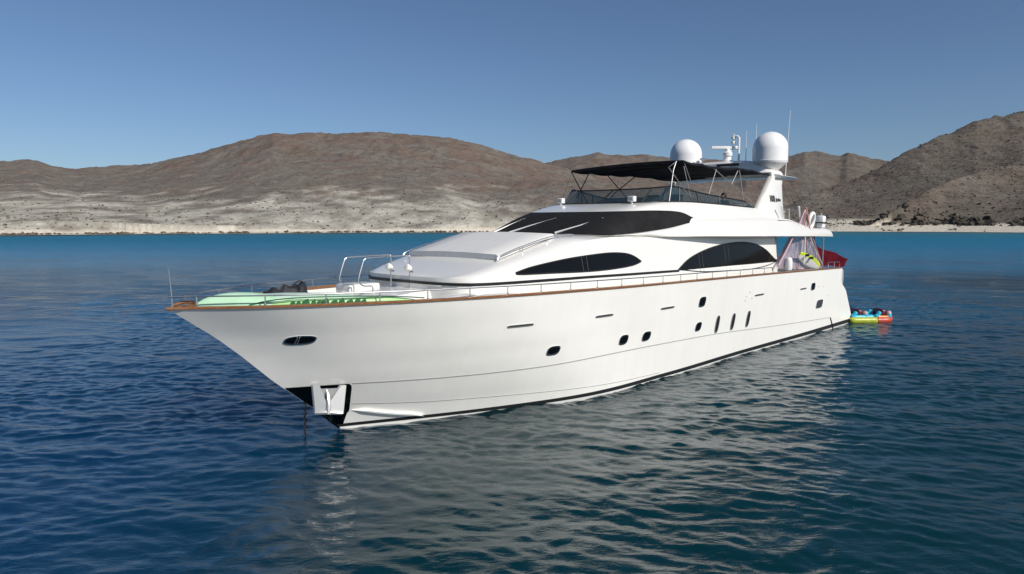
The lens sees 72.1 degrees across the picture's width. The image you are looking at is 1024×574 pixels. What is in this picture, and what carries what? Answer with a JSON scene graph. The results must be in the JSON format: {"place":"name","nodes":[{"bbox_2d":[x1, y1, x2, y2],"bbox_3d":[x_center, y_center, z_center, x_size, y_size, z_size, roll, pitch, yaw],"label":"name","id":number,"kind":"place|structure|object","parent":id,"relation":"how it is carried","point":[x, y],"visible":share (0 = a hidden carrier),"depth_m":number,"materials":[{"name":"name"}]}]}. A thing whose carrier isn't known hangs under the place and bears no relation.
{"place":"outdoors","nodes":[
{"label":"outdoors","id":0,"kind":"place"},
{"bbox_2d":[0,231,1023,573],"bbox_3d":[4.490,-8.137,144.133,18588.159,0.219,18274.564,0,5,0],"label":"sea","id":1,"kind":"structure","parent":0,"point":[142,431],"depth_m":15.27,"materials":[{"name":"liquid"}]},
{"bbox_2d":[0,228,985,234],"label":"shore rocks","id":2,"kind":"object","parent":1,"relation":"in","point":[220,231],"visible":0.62,"depth_m":347.52,"materials":[{"name":"beige stone"}]},
{"bbox_2d":[165,110,850,427],"bbox_3d":[3.818,-1.885,24.854,6.736,10.361,31.090,5,7,42],"label":"motor yacht","id":3,"kind":"object","parent":1,"relation":"on","point":[577,294],"visible":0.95,"depth_m":19.09,"materials":[{"name":"white paint"}]},
{"bbox_2d":[263,287,283,293],"bbox_3d":[-5.574,0.221,16.418,0.491,0.440,0.558,5,7,42],"label":"dive bag","id":4,"kind":"object","parent":3,"relation":"on","point":[273,290],"visible":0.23,"depth_m":16.35,"materials":[{"name":"black fabric"}]},
{"bbox_2d":[281,285,297,292],"bbox_3d":[-5.361,0.168,16.755,0.499,0.485,0.513,5,7,42],"label":"gear bag","id":5,"kind":"object","parent":3,"relation":"on","point":[285,289],"visible":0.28,"depth_m":16.64,"materials":[{"name":"grey fabric"}]},
{"bbox_2d":[279,280,303,290],"bbox_3d":[-5.307,0.034,16.739,0.144,0.369,0.982,5,7,42],"label":"dive hose","id":6,"kind":"object","parent":5,"relation":"on","point":[292,285],"visible":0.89,"depth_m":16.72,"materials":[{"name":"black rubber"}]},
{"bbox_2d":[291,282,307,292],"bbox_3d":[-5.176,0.133,17.002,0.516,0.509,0.491,5,7,42],"label":"buoyancy vest","id":7,"kind":"object","parent":3,"relation":"on","point":[300,287],"visible":0.38,"depth_m":16.86,"materials":[{"name":"black fabric"}]},
{"bbox_2d":[303,401,306,435],"bbox_3d":[-4.696,3.252,15.949,0.082,1.398,0.079,0,5,-4],"label":"anchor chain","id":8,"kind":"object","parent":3,"relation":"hanging from","point":[304,418],"visible":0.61,"depth_m":15.92,"materials":[{"name":"grey metal"}]},
{"bbox_2d":[195,292,424,305],"bbox_3d":[-4.225,0.297,15.120,4.855,0.521,1.406,-2,6,-23],"label":"pool float","id":9,"kind":"object","parent":3,"relation":"on","point":[272,300],"visible":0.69,"depth_m":14.39,"materials":[{"name":"green plastic"}]},
{"bbox_2d":[311,385,345,414],"bbox_3d":[-4.072,2.517,15.698,0.754,0.704,0.254,-2,6,-24],"label":"anchor","id":10,"kind":"object","parent":3,"relation":"attached to","point":[333,403],"visible":1,"depth_m":15.65,"materials":[{"name":"metal"}]},
{"bbox_2d":[515,252,641,274],"bbox_3d":[2.025,-0.666,19.387,0.098,0.511,5.424,5,7,45],"label":"saloon window","id":11,"kind":"structure","parent":3,"relation":"in","point":[609,260],"depth_m":19.41,"materials":[{"name":"black glass"}]},
{"bbox_2d":[678,242,776,271],"bbox_3d":[8.085,-1.105,25.763,0.146,1.076,8.014,5,7,42],"label":"saloon window","id":12,"kind":"structure","parent":3,"relation":"in","point":[733,253],"depth_m":25.52,"materials":[{"name":"black glass"}]},
{"bbox_2d":[785,257,792,269],"bbox_3d":[11.698,-0.981,29.702,0.280,0.570,0.280,5,7,42],"label":"fender","id":13,"kind":"object","parent":3,"relation":"hanging from","point":[788,263],"visible":1,"depth_m":29.60,"materials":[{"name":"white paint"}]},
{"bbox_2d":[777,207,822,268],"bbox_3d":[11.988,-2.075,30.276,1.322,2.698,5.256,5,7,42],"label":"hung net","id":14,"kind":"object","parent":3,"relation":"hanging from","point":[802,248],"visible":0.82,"depth_m":30.15,"materials":[{"name":"pink"}]},
{"bbox_2d":[798,252,819,268],"bbox_3d":[12.845,-1.128,30.335,0.386,0.820,1.900,5,7,42],"label":"water board","id":15,"kind":"object","parent":14,"relation":"attached to","point":[811,262],"visible":1,"depth_m":30.31,"materials":[{"name":"white paint"}]},
{"bbox_2d":[806,211,815,227],"bbox_3d":[13.005,-2.872,30.577,0.287,0.828,0.702,5,7,42],"label":"life ring","id":16,"kind":"object","parent":3,"relation":"on","point":[812,215],"visible":0.83,"depth_m":30.55,"materials":[{"name":"white paint"}]},
{"bbox_2d":[816,299,822,307],"bbox_3d":[13.509,0.739,30.929,0.069,0.370,0.794,5,7,42],"label":"porthole","id":17,"kind":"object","parent":3,"relation":"in","point":[819,303],"depth_m":30.96,"materials":[{"name":"silver metal"}]},
{"bbox_2d":[815,245,846,266],"bbox_3d":[15.252,-1.413,33.601,1.832,1.255,0.150,-1,5,-10],"label":"flag","id":18,"kind":"object","parent":3,"relation":"attached to","point":[831,256],"visible":0.84,"depth_m":33.56,"materials":[{"name":"red fabric"}]},
{"bbox_2d":[846,308,892,322],"bbox_3d":[17.558,1.410,34.755,2.321,0.698,1.291,0,5,-4],"label":"towable tube","id":19,"kind":"object","parent":1,"relation":"on","point":[877,315],"visible":0.9,"depth_m":34.24,"materials":[{"name":"multicoloured plastic"}]},
{"bbox_2d":[0,111,1023,235],"bbox_3d":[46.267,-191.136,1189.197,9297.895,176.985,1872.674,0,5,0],"label":"hills","id":20,"kind":"structure","parent":0,"point":[824,171],"depth_m":590.78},
{"bbox_2d":[0,111,1023,230],"bbox_3d":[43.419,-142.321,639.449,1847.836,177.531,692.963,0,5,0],"label":"hillside scrub","id":21,"kind":"object","parent":20,"relation":"on","point":[56,218],"visible":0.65,"depth_m":490.86,"materials":[{"name":"green plant"}]},
{"bbox_2d":[790,111,1023,227],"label":"dark scrub","id":22,"kind":"object","parent":20,"relation":"on","point":[1005,208],"visible":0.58,"depth_m":563.96,"materials":[{"name":"green plant"}]},
{"bbox_2d":[853,202,1023,225],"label":"beach scrub","id":23,"kind":"object","parent":20,"relation":"on","point":[957,220],"visible":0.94,"depth_m":441.25,"materials":[{"name":"green plant"}]},
{"bbox_2d":[0,0,1023,168],"label":"sky","id":24,"kind":"structure","parent":0,"point":[84,83],"materials":[{"name":"blue"}]},
{"bbox_2d":[815,213,829,227],"bbox_3d":[14.246,-2.997,32.133,0.385,0.750,1.224,5,7,42],"label":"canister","id":25,"kind":"object","parent":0,"point":[821,221],"visible":0.88,"depth_m":31.74,"materials":[{"name":"white paint"}]}
]}

